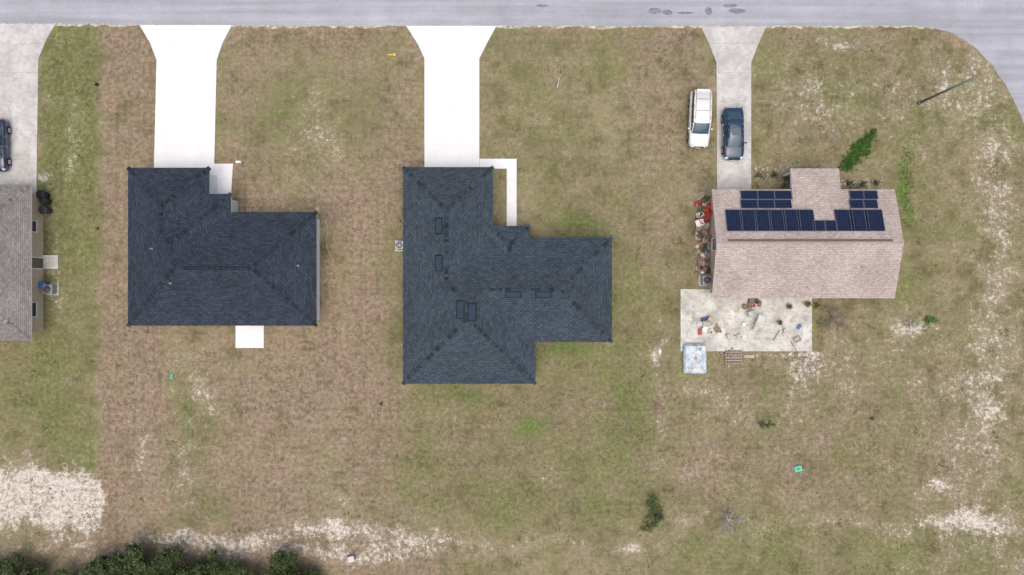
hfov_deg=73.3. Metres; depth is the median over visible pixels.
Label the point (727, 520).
bare shrub
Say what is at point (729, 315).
patio
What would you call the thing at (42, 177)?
dirt pile
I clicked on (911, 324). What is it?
bare shrub
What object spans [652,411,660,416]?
dirt pile
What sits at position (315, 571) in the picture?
oak tree
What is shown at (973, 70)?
street lamp
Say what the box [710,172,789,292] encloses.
walls
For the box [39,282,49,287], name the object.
storage bin
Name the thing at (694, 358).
covered hot tub
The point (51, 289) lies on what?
air conditioner
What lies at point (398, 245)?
air conditioner
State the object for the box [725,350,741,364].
wood pallet
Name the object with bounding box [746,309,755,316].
garden chair
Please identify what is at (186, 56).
driveway
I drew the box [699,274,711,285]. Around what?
air conditioner
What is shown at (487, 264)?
roof
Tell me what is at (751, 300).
flower pot
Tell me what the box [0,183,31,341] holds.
roof
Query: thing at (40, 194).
trash can
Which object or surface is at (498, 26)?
sandy shoulder path
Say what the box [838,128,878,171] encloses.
shrub
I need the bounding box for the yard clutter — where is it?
[692,199,801,366]
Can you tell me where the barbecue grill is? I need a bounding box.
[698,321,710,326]
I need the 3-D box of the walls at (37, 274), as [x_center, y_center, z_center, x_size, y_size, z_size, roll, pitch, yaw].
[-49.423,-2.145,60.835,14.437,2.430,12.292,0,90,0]
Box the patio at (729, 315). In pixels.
[680,289,811,350]
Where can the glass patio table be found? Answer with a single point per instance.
(760, 323)
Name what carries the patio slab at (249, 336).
on the ground at (988, 516)
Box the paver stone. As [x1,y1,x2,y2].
[744,354,758,357]
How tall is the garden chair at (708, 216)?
0.922 m
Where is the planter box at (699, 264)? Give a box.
[697,260,704,273]
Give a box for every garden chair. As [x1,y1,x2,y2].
[694,219,704,226]
[698,216,707,223]
[702,327,710,333]
[704,211,712,219]
[707,317,714,325]
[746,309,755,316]
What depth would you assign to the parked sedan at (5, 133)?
61.19 m
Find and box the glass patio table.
[751,315,766,332]
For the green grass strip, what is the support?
on the ground at (988, 516)
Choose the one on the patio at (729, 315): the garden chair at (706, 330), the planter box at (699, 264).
the garden chair at (706, 330)
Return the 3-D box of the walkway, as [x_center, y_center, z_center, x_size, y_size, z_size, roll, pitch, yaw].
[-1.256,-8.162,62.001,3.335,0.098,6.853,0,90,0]
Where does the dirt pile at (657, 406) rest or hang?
on the ground at (988, 516)
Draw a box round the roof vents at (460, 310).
[417,195,588,365]
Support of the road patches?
on the road
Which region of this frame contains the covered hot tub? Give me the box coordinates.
[683,344,706,372]
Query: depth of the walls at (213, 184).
61.54 m
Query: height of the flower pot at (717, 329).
0.366 m
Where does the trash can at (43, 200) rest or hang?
on the ground at (988, 516)
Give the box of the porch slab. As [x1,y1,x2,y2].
[210,164,232,193]
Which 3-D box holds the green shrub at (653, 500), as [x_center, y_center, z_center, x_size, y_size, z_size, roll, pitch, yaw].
[12.633,19.207,61.474,1.555,1.087,1.850,16,90,0]
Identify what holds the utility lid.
on the ground at (988, 516)
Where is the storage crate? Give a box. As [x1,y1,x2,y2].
[694,201,701,206]
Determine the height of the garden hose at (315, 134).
0.056 m
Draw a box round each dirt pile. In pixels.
[38,173,47,181]
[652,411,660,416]
[653,402,661,411]
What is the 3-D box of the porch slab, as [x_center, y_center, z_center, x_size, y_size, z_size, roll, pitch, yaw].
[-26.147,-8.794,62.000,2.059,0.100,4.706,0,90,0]
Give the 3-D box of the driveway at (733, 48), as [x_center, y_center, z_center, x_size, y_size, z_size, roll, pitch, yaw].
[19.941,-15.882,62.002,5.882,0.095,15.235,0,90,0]
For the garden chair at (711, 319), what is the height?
0.922 m
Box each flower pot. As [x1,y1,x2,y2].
[714,327,720,332]
[749,298,754,303]
[805,301,812,307]
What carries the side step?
on the ground at (988, 516)
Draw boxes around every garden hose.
[268,163,320,213]
[289,108,334,187]
[321,220,333,265]
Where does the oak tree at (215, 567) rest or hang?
on the ground at (988, 516)
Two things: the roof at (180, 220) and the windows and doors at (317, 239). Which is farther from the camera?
the windows and doors at (317, 239)
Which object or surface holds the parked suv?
on the ground at (988, 516)
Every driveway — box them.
[0,24,54,193]
[140,25,231,170]
[407,26,495,166]
[701,26,765,188]
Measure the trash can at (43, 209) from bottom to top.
0.960 m
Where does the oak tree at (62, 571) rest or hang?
on the ground at (988, 516)
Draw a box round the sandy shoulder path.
[0,23,933,28]
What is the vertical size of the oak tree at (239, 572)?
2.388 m
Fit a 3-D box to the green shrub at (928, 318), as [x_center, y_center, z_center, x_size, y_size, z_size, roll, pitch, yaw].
[37.578,2.945,61.781,1.357,0.474,0.957,-16,90,0]
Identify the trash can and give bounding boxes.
[36,190,49,198]
[38,205,52,213]
[39,197,51,203]
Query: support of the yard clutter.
on the ground at (988, 516)
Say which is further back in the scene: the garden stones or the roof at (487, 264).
the garden stones
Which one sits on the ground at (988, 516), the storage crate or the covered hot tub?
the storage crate
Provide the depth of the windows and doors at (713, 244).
60.61 m
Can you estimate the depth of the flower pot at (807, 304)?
61.59 m
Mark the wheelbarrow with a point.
(708, 208)
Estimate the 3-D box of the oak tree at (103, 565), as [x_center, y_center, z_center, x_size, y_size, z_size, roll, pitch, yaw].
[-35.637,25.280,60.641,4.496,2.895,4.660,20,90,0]
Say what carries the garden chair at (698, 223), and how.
on the ground at (988, 516)
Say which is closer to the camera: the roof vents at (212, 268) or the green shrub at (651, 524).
the roof vents at (212, 268)
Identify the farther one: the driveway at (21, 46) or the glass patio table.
the driveway at (21, 46)
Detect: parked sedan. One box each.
[0,118,11,171]
[720,107,746,160]
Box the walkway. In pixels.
[480,159,516,225]
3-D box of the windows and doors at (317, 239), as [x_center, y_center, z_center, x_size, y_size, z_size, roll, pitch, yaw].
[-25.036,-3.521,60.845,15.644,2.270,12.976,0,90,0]
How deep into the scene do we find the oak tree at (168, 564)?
59.78 m
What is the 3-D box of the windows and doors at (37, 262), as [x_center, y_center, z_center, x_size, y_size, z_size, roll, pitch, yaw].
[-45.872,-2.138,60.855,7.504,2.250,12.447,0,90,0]
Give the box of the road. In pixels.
[0,0,1023,122]
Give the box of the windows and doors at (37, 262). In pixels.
[32,220,42,316]
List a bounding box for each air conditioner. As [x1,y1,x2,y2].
[43,283,58,294]
[395,240,402,250]
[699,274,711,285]
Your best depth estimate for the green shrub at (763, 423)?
61.82 m
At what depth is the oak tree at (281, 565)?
60.25 m
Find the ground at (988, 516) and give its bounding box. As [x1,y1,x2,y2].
[0,24,1023,574]
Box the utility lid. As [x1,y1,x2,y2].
[794,465,802,471]
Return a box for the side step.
[43,255,58,268]
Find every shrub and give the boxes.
[640,520,658,532]
[643,492,661,511]
[645,506,665,526]
[720,508,745,533]
[757,420,774,428]
[820,305,849,330]
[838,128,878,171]
[904,317,918,331]
[924,315,937,325]
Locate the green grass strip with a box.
[896,147,921,227]
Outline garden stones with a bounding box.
[696,165,882,374]
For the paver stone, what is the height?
0.100 m
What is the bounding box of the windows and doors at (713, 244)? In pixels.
[712,237,715,251]
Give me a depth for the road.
61.99 m
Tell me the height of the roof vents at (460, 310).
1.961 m
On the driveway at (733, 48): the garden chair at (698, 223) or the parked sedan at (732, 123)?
the parked sedan at (732, 123)
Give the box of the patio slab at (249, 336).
[236,326,263,347]
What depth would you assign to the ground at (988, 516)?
62.00 m
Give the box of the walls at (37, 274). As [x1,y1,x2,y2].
[32,193,42,332]
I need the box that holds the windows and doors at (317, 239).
[210,174,317,292]
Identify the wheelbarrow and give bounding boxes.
[700,203,710,215]
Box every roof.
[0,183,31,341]
[126,166,317,326]
[401,166,612,384]
[712,168,903,297]
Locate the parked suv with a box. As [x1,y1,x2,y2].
[686,89,712,147]
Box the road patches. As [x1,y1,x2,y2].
[537,4,745,14]
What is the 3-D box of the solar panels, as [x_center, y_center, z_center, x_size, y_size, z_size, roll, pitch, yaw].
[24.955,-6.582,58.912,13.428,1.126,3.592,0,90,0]
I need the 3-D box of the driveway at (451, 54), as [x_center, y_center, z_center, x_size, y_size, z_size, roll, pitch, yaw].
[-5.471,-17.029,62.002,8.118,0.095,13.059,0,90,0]
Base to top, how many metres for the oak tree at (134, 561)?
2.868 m
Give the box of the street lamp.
[917,66,976,104]
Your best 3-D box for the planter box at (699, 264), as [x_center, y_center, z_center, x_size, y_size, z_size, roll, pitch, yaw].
[16.976,-1.844,61.820,0.650,0.360,1.310,0,90,0]
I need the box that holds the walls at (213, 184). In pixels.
[210,175,319,319]
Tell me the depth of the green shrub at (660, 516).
61.63 m
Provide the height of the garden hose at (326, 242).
0.061 m
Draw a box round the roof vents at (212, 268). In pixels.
[150,248,299,284]
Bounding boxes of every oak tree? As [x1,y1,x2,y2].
[0,552,45,574]
[51,569,78,574]
[79,551,125,574]
[113,542,163,574]
[149,546,198,574]
[192,549,239,574]
[232,566,259,574]
[260,549,307,574]
[305,567,319,574]
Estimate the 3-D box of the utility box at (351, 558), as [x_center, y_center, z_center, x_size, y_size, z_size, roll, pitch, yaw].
[-14.423,24.270,61.678,0.730,0.645,0.560,-17,90,0]
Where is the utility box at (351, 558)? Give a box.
[347,554,355,562]
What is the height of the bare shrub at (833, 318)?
1.500 m
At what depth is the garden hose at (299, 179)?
61.95 m
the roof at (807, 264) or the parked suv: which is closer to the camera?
the roof at (807, 264)
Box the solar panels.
[725,190,884,230]
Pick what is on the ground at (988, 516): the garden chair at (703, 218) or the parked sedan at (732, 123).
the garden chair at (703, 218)

